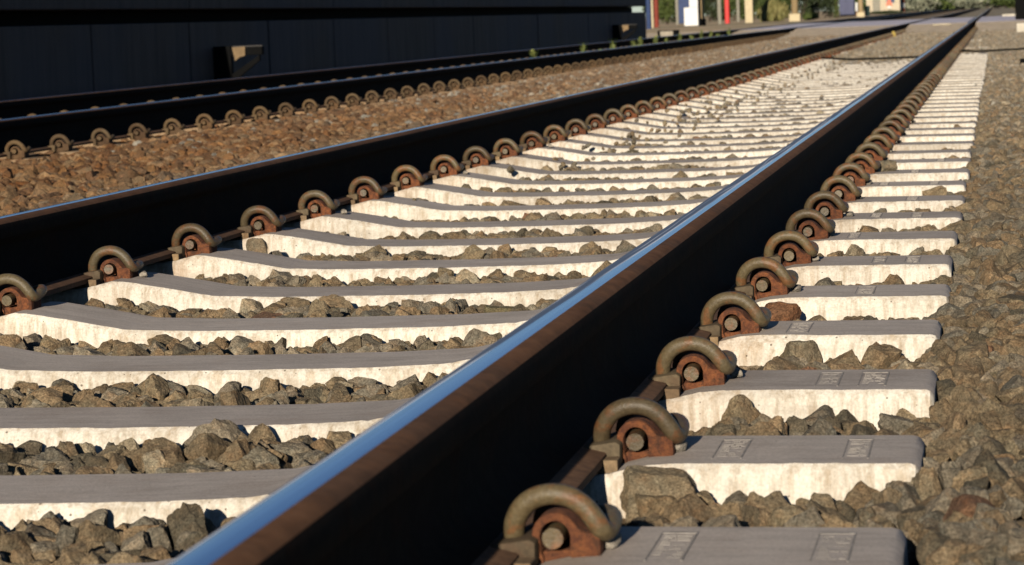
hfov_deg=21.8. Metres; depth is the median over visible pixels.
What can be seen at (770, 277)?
rail clip
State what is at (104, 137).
rail clip
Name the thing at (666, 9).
bush
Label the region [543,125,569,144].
rail clip
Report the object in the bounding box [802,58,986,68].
sleeper
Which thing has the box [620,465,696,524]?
ballast stone
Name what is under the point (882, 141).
rail clip
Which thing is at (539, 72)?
rail clip
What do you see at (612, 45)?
weed
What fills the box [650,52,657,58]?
rail clip
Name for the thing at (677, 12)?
post
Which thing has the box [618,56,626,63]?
rail clip
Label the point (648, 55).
rail clip
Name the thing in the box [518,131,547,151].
rail clip
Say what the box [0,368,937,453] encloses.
sleeper
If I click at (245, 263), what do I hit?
sleeper
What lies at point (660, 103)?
rail clip
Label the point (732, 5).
bush
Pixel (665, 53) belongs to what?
rail clip
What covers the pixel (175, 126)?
rail clip
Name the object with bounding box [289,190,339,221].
rail clip
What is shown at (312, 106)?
rail clip
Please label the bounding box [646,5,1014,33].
ground
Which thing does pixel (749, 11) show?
post
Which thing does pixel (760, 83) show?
sleeper
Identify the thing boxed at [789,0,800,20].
post
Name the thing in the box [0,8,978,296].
rail
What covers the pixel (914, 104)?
rail clip
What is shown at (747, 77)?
rail clip
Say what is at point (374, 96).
rail clip
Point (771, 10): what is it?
bush
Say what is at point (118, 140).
sleeper
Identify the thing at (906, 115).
rail clip
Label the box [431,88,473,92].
sleeper
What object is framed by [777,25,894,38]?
gravel ramp
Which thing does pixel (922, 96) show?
rail clip
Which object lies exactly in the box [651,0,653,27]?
post
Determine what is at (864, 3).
bush
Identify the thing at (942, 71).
rail clip
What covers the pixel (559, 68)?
rail clip
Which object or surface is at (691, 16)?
signal cabinet
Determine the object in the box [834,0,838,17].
bush
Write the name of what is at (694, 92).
rail clip
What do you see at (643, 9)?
bush
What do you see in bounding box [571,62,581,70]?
rail clip
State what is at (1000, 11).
ballast bed
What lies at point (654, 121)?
sleeper
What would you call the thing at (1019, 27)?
concrete block
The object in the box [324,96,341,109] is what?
rail clip
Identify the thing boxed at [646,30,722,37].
gravel ramp
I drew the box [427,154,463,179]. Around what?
rail clip
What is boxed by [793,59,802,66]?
rail clip
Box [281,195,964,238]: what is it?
sleeper
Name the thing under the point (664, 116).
sleeper
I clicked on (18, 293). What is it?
rail clip
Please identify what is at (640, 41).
weed
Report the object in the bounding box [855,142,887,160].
rail clip
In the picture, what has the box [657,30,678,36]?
equipment box
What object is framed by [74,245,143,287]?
rail clip
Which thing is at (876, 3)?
door
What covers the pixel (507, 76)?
rail clip
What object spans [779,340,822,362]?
ballast stone
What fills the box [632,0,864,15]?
sky
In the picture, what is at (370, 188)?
rail clip
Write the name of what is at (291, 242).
sleeper
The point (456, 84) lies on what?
rail clip
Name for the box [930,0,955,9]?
bush
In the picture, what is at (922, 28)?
gravel ramp
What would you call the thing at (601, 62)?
rail clip
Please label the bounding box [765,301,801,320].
ballast stone
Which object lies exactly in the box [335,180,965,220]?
sleeper
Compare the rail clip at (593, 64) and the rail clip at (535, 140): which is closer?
the rail clip at (535, 140)
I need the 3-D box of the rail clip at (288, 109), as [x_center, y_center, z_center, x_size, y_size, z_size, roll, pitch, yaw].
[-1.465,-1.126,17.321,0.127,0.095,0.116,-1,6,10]
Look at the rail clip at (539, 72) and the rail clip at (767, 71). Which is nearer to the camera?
the rail clip at (767, 71)
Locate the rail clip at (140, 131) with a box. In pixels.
[126,123,150,139]
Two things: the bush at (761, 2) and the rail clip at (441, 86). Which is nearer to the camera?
the rail clip at (441, 86)
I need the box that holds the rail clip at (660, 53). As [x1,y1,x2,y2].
[655,51,662,57]
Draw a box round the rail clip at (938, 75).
[928,72,942,79]
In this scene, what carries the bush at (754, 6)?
on the ground
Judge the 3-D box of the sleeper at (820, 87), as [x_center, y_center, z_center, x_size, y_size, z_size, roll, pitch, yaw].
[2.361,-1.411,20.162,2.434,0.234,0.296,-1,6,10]
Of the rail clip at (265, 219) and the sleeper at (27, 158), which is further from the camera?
the sleeper at (27, 158)
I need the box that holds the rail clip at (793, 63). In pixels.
[789,60,797,67]
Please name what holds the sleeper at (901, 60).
on the ballast bed
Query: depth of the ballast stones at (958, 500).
4.77 m
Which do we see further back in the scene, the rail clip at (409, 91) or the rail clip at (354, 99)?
the rail clip at (409, 91)
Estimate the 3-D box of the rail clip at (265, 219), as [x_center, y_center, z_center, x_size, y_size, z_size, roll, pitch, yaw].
[-0.733,-0.160,7.133,0.247,0.095,0.148,-1,6,10]
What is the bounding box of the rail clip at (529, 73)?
[523,69,534,77]
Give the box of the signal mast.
[1015,0,1023,19]
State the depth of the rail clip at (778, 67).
23.79 m
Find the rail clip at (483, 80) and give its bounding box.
[476,75,488,85]
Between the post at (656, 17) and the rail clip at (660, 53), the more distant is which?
the post at (656, 17)
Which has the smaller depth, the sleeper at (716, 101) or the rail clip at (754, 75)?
the sleeper at (716, 101)
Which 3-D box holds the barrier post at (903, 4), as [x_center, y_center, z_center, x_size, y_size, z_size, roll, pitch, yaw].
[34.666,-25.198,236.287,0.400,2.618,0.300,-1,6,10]
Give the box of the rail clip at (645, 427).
[584,397,689,473]
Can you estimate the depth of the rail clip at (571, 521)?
2.65 m
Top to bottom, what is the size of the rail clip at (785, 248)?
0.094 m
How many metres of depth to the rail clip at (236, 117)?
16.10 m
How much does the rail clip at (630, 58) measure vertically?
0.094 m
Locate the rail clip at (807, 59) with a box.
[802,56,810,63]
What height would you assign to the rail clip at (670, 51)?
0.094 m
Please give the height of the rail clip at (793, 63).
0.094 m
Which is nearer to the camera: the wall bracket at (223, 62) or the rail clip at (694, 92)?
the rail clip at (694, 92)
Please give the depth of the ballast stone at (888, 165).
8.68 m
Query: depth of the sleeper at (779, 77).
22.47 m
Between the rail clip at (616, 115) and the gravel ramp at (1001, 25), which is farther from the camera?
the gravel ramp at (1001, 25)
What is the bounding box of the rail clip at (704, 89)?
[696,84,711,96]
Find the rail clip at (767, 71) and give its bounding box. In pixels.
[761,67,771,76]
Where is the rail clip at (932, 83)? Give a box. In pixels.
[920,79,936,87]
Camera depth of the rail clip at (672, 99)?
16.04 m
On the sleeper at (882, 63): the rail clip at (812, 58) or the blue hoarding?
the rail clip at (812, 58)
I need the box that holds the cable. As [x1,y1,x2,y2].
[821,48,1023,59]
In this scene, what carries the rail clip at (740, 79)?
on the sleeper at (820, 87)
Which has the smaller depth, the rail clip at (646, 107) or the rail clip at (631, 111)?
the rail clip at (631, 111)
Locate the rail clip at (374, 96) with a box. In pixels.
[364,90,381,102]
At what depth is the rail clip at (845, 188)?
7.42 m
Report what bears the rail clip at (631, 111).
on the sleeper at (654, 121)
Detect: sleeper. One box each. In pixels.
[0,150,78,158]
[0,156,48,161]
[0,284,950,347]
[0,319,941,395]
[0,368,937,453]
[0,435,924,531]
[34,143,125,153]
[41,255,952,312]
[73,137,160,146]
[96,527,907,564]
[113,132,201,141]
[138,230,957,284]
[151,128,215,135]
[183,123,242,130]
[217,211,962,257]
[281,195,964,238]
[295,108,340,113]
[318,104,367,110]
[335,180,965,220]
[340,101,399,107]
[361,98,412,103]
[378,96,426,101]
[384,168,969,205]
[397,93,446,98]
[424,157,970,191]
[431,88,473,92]
[461,149,970,180]
[491,140,973,170]
[520,133,975,160]
[545,126,974,152]
[567,120,976,145]
[587,115,977,138]
[607,110,978,132]
[624,106,978,126]
[639,102,978,121]
[653,98,979,117]
[667,95,980,112]
[679,91,980,108]
[690,88,981,104]
[701,85,982,101]
[710,83,982,98]
[721,80,983,95]
[728,78,983,92]
[736,75,984,89]
[746,74,984,86]
[752,72,984,84]
[758,70,985,82]
[766,68,985,80]
[772,66,985,78]
[777,65,985,76]
[782,63,985,74]
[788,62,985,72]
[792,60,986,71]
[798,59,986,69]
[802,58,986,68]
[807,57,987,66]
[810,56,987,65]
[814,55,987,63]
[818,54,987,62]
[824,53,987,61]
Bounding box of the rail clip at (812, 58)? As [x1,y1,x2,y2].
[807,55,814,61]
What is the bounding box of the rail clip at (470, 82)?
[462,77,475,87]
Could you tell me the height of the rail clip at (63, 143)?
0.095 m
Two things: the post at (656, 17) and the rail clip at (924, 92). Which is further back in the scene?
the post at (656, 17)
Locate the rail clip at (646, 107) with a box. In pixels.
[635,100,655,115]
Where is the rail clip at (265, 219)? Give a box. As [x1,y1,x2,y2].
[230,205,285,239]
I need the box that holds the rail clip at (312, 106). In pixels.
[301,99,319,112]
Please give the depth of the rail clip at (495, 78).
24.44 m
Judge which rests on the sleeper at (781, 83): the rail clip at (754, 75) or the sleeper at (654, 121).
the rail clip at (754, 75)
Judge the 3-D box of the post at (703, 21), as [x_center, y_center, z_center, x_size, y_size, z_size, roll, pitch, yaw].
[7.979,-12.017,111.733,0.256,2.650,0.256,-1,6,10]
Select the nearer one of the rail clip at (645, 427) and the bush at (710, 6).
the rail clip at (645, 427)
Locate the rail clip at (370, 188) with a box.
[341,176,386,205]
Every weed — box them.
[528,49,537,57]
[578,42,587,51]
[609,40,616,48]
[636,37,643,45]
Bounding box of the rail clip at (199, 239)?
[162,223,221,260]
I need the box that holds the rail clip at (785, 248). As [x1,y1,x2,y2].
[761,230,818,266]
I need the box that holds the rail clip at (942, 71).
[933,68,945,75]
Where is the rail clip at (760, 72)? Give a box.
[754,69,765,77]
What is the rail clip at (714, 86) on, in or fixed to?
on the sleeper at (723, 93)
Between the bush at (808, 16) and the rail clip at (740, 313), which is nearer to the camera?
the rail clip at (740, 313)
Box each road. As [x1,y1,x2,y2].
[746,22,836,29]
[797,19,923,28]
[909,17,974,24]
[977,16,1023,21]
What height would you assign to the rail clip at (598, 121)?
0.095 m
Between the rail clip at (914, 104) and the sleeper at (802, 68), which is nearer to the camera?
the rail clip at (914, 104)
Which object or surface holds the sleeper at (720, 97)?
on the ballast bed
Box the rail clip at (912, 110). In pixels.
[895,103,917,117]
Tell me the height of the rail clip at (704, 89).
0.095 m
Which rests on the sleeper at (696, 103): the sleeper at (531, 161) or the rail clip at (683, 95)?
the rail clip at (683, 95)
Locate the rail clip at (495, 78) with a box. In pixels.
[488,74,500,83]
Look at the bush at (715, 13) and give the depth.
209.01 m
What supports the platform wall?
on the ground
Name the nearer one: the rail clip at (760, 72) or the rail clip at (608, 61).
the rail clip at (760, 72)
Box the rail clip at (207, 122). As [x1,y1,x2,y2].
[193,114,216,129]
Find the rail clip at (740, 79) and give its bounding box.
[732,75,745,84]
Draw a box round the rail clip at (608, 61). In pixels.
[603,58,612,65]
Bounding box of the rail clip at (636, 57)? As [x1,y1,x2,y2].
[632,54,639,60]
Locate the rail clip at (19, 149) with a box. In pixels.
[3,140,30,159]
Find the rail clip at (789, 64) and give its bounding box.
[783,61,792,69]
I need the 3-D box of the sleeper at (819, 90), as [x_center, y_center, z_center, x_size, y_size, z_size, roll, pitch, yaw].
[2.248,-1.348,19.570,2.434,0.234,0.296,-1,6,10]
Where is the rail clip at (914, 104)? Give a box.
[899,99,920,110]
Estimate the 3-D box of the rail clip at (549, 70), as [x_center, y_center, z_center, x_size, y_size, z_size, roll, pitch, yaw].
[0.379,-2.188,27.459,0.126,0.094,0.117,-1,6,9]
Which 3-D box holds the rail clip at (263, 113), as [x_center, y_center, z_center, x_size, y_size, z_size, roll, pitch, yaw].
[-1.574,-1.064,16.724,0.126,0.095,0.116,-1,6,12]
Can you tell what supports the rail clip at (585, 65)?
on the sleeper
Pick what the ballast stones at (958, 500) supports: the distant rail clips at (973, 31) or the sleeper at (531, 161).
the distant rail clips at (973, 31)
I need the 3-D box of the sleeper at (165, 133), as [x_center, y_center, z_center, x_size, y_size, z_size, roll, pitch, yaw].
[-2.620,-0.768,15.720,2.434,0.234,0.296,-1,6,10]
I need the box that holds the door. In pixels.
[873,0,879,11]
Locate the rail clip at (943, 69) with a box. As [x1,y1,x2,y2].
[935,66,946,72]
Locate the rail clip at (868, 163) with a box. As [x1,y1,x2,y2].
[845,152,880,173]
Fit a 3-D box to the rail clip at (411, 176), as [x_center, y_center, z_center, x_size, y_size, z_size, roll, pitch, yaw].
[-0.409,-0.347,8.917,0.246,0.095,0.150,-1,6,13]
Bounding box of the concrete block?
[1016,23,1023,31]
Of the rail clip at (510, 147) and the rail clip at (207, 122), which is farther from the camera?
the rail clip at (207, 122)
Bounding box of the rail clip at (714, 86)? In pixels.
[706,81,720,92]
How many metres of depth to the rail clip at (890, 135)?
10.39 m
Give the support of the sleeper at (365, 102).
on the ballast bed
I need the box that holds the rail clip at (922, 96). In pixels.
[908,91,926,101]
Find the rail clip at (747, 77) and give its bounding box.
[740,73,752,82]
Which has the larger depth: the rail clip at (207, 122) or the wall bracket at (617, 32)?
the wall bracket at (617, 32)
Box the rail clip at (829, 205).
[804,191,848,218]
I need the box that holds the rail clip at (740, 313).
[694,291,771,345]
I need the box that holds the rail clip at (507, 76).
[500,72,512,81]
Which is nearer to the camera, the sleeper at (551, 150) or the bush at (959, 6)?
the sleeper at (551, 150)
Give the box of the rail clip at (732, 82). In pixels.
[724,77,737,86]
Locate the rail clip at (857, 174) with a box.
[832,162,870,185]
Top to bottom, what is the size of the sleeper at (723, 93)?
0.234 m
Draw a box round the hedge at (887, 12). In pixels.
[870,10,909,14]
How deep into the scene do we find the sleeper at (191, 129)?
16.09 m
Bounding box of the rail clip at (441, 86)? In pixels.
[433,81,447,92]
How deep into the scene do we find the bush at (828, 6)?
158.04 m
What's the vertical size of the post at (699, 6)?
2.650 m
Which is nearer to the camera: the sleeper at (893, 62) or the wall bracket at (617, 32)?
the sleeper at (893, 62)
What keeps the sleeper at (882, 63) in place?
on the ballast bed
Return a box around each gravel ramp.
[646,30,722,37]
[731,29,775,34]
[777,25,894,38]
[905,22,967,33]
[976,20,1023,30]
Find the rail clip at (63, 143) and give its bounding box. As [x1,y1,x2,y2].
[47,134,74,152]
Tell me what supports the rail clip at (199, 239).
on the sleeper at (245, 263)
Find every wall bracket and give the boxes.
[213,45,265,79]
[612,24,637,40]
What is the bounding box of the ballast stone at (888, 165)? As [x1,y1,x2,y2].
[880,160,897,171]
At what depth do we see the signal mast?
62.92 m
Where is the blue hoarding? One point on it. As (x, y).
(682, 4)
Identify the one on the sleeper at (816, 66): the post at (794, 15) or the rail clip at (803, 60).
the rail clip at (803, 60)
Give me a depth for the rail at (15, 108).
22.75 m
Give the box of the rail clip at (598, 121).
[585,114,608,131]
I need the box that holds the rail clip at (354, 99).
[344,93,361,105]
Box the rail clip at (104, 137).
[89,128,114,145]
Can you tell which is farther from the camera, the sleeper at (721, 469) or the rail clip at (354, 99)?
the rail clip at (354, 99)
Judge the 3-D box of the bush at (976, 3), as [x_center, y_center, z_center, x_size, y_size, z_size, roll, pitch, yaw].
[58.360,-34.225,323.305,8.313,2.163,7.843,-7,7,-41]
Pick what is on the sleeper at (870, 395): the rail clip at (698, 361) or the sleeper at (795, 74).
the rail clip at (698, 361)
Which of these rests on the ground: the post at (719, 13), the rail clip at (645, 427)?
the post at (719, 13)
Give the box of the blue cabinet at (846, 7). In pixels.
[839,0,855,16]
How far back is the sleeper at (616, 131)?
12.93 m
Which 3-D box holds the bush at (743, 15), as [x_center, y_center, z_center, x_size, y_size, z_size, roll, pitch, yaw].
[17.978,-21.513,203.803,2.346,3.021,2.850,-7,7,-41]
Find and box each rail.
[0,8,957,157]
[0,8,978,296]
[0,9,944,118]
[166,7,991,564]
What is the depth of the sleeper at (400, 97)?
21.45 m
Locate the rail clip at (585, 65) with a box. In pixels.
[580,61,589,69]
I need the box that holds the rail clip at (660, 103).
[649,96,668,110]
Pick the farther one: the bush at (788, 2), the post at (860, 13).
the bush at (788, 2)
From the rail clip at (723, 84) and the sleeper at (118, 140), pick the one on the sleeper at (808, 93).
the rail clip at (723, 84)
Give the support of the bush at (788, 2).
on the ground
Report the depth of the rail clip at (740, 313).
4.43 m
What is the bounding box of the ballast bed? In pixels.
[896,7,1014,19]
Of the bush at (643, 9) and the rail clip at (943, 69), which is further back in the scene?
the bush at (643, 9)
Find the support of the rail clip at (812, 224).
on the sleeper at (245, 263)
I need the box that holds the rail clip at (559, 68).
[553,65,563,73]
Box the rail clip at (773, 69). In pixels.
[766,66,777,74]
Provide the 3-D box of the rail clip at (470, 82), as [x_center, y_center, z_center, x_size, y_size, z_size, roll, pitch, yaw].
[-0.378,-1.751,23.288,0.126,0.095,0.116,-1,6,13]
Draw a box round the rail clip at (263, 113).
[250,106,271,119]
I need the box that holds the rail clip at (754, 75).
[747,71,759,79]
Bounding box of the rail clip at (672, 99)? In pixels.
[662,93,680,106]
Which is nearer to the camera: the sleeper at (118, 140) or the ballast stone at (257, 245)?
the ballast stone at (257, 245)
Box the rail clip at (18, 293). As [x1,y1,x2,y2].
[0,273,46,315]
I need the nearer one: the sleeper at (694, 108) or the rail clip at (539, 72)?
the sleeper at (694, 108)
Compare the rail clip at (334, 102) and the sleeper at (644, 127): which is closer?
the sleeper at (644, 127)
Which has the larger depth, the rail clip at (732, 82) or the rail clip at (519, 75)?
the rail clip at (519, 75)
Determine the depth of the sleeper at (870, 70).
24.85 m
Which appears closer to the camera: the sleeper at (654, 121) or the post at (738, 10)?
the sleeper at (654, 121)
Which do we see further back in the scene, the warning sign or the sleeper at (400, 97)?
the warning sign
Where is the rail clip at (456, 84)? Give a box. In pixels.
[448,79,461,89]
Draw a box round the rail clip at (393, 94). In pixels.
[384,88,398,99]
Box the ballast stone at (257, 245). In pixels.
[246,238,267,253]
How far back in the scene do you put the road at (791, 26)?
71.82 m
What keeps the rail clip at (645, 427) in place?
on the sleeper at (721, 469)
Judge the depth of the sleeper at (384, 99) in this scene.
20.85 m
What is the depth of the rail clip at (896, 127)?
10.99 m
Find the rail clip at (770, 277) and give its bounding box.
[730,257,798,299]
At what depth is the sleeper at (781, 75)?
23.06 m
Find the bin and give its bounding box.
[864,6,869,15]
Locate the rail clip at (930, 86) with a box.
[917,82,934,90]
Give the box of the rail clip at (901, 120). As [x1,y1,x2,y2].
[884,114,909,127]
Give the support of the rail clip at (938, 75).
on the sleeper at (808, 93)
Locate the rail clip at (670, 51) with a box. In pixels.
[667,49,673,55]
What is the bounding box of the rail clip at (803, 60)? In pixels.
[797,57,806,64]
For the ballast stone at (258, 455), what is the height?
0.048 m
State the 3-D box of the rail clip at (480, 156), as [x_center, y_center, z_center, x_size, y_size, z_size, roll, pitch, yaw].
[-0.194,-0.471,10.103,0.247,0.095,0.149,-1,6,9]
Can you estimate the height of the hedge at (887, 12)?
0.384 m
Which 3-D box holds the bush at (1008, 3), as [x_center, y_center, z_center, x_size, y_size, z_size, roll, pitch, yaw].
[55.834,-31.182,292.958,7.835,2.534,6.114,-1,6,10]
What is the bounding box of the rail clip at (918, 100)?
[904,95,924,107]
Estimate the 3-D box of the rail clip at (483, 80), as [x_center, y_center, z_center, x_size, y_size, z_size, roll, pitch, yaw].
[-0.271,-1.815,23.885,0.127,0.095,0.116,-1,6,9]
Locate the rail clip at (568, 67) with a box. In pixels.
[562,64,572,71]
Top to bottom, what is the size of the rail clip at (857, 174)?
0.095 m
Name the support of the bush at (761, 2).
on the ground
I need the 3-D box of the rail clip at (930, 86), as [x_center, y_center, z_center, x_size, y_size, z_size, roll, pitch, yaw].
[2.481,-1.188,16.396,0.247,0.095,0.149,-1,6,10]
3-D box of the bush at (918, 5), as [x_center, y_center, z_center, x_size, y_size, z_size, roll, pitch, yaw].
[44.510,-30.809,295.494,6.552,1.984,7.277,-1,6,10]
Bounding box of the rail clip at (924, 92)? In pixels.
[912,88,930,99]
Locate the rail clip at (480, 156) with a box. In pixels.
[461,146,493,169]
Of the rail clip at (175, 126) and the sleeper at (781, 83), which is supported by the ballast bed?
the sleeper at (781, 83)
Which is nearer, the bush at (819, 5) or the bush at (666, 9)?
the bush at (666, 9)
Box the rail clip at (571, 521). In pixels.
[490,483,622,564]
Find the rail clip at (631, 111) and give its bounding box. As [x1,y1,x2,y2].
[619,104,640,119]
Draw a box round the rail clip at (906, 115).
[891,108,913,123]
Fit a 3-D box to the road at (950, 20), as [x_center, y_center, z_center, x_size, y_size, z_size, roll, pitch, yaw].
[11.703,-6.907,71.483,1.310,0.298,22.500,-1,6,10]
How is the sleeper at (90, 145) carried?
on the ballast bed
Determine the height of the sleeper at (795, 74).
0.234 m
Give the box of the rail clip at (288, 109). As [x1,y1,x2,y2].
[278,102,296,116]
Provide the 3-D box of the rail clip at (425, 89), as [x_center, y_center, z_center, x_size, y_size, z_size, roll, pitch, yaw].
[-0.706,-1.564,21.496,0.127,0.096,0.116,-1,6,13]
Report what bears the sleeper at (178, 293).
on the ballast bed
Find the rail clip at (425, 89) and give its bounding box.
[417,83,432,94]
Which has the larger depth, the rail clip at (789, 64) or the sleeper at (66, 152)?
the rail clip at (789, 64)
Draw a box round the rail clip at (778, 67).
[772,64,782,72]
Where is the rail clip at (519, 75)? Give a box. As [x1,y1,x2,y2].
[512,70,523,79]
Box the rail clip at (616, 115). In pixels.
[603,108,625,124]
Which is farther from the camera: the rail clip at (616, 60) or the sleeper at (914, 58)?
the rail clip at (616, 60)
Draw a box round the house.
[866,0,901,11]
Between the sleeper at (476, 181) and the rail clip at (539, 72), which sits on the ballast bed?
the sleeper at (476, 181)
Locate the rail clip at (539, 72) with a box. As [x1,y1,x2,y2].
[533,67,544,76]
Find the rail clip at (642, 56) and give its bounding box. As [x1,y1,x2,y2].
[638,53,645,60]
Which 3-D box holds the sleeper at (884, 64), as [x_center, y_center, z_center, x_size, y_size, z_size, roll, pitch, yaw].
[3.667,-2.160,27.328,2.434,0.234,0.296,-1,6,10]
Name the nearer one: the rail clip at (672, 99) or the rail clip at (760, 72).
the rail clip at (672, 99)
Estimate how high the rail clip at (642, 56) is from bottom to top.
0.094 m
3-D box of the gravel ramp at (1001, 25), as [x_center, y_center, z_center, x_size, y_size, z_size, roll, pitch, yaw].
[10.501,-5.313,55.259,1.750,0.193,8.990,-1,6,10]
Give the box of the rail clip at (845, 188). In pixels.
[820,175,862,201]
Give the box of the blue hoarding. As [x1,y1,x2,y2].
[678,0,690,24]
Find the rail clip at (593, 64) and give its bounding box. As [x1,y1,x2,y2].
[588,60,597,67]
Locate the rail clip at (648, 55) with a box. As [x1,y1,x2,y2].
[644,52,651,59]
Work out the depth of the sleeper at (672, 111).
15.29 m
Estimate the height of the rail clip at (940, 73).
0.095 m
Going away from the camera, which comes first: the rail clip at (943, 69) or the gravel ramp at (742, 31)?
the rail clip at (943, 69)
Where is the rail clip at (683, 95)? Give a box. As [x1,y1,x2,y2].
[674,90,690,102]
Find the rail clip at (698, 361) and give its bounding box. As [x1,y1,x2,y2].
[649,336,736,399]
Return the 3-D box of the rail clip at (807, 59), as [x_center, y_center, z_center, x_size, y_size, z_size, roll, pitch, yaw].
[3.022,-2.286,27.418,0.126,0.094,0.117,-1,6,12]
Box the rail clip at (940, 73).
[931,70,943,77]
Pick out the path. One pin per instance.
(721, 28)
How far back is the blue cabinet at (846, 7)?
177.52 m
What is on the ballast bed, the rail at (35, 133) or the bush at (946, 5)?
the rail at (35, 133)
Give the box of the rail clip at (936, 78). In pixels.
[926,74,940,82]
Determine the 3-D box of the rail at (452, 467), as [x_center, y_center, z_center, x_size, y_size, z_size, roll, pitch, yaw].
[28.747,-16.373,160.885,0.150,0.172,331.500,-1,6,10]
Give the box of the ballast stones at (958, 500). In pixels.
[0,28,1023,564]
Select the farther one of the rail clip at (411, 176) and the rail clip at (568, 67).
the rail clip at (568, 67)
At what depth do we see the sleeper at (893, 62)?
28.42 m
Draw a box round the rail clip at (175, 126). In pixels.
[162,118,184,134]
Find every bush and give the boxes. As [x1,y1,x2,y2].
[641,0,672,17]
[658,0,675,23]
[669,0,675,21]
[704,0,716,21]
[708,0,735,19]
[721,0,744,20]
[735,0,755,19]
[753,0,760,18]
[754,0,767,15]
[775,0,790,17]
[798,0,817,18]
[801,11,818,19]
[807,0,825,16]
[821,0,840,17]
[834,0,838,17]
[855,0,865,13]
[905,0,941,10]
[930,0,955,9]
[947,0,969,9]
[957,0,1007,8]
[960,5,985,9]
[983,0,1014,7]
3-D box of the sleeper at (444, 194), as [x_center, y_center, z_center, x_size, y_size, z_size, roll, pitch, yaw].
[0.299,-0.231,8.831,2.434,0.246,0.296,-1,6,10]
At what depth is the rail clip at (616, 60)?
32.20 m
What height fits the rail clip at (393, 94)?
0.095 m
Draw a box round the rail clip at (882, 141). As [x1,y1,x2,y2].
[863,134,893,152]
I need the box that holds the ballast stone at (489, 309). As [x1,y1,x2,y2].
[484,305,513,312]
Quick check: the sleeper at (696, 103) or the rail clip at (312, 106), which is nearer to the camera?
the sleeper at (696, 103)
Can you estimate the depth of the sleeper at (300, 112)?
18.47 m
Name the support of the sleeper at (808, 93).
on the ballast bed
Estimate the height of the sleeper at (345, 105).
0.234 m
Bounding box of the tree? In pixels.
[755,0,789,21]
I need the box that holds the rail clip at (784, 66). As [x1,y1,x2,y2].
[778,63,788,70]
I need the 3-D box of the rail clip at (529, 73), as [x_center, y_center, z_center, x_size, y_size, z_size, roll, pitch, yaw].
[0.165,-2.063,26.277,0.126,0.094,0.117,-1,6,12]
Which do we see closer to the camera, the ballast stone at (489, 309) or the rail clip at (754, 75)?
the ballast stone at (489, 309)
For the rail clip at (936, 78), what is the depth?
18.15 m
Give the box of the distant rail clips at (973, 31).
[546,26,977,55]
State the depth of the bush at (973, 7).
370.50 m
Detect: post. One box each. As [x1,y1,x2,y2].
[646,0,651,28]
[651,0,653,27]
[654,0,658,27]
[675,0,678,24]
[698,0,700,25]
[700,0,705,25]
[717,0,721,23]
[724,0,729,23]
[736,0,739,21]
[745,0,753,22]
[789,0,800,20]
[857,0,864,16]
[901,0,904,11]
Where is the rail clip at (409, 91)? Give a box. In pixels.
[400,86,415,97]
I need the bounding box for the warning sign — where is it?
[886,0,892,9]
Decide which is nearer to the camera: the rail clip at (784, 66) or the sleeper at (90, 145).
the sleeper at (90, 145)
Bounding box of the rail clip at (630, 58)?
[625,55,633,61]
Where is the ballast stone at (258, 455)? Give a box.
[243,446,279,467]
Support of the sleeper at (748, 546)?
on the ballast bed
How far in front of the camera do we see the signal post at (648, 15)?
100.11 m
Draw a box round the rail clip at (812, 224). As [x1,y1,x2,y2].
[785,209,835,240]
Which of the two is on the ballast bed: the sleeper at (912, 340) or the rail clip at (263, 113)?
the sleeper at (912, 340)
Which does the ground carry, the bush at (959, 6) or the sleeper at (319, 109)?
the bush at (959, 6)
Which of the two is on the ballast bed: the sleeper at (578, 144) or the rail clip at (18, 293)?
the sleeper at (578, 144)
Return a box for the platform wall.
[0,0,645,100]
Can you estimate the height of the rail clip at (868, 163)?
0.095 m
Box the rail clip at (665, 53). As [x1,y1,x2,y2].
[661,50,668,56]
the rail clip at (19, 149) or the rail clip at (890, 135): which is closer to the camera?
the rail clip at (890, 135)
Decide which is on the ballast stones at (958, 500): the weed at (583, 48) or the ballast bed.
the weed at (583, 48)
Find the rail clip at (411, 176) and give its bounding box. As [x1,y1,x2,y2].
[387,165,427,191]
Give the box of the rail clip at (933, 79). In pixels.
[923,76,938,84]
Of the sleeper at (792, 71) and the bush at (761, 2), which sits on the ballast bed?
the sleeper at (792, 71)
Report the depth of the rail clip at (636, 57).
33.98 m
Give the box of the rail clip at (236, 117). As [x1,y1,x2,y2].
[225,110,244,124]
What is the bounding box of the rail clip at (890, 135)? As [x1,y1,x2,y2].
[871,126,899,144]
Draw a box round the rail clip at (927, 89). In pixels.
[914,85,932,93]
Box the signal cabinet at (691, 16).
[684,0,698,25]
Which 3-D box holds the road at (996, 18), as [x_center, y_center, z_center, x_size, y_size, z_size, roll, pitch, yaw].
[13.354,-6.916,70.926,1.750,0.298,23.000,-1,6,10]
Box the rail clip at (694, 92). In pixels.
[685,87,702,99]
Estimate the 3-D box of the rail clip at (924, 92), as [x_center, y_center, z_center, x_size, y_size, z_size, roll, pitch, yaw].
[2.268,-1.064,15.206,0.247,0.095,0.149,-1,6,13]
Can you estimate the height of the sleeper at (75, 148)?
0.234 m
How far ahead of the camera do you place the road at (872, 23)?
69.86 m
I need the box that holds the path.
[656,24,784,32]
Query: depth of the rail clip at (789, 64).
24.99 m
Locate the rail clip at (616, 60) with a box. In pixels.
[611,57,619,64]
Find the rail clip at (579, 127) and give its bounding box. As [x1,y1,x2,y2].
[565,118,589,137]
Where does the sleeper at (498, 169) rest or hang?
on the ballast bed
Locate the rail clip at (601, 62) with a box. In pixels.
[596,59,605,66]
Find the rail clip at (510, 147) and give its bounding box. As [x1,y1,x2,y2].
[491,138,522,160]
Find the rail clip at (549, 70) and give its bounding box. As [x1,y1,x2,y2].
[544,66,554,74]
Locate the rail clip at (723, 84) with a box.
[716,79,729,90]
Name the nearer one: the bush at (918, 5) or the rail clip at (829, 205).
the rail clip at (829, 205)
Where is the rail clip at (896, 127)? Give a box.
[878,120,905,136]

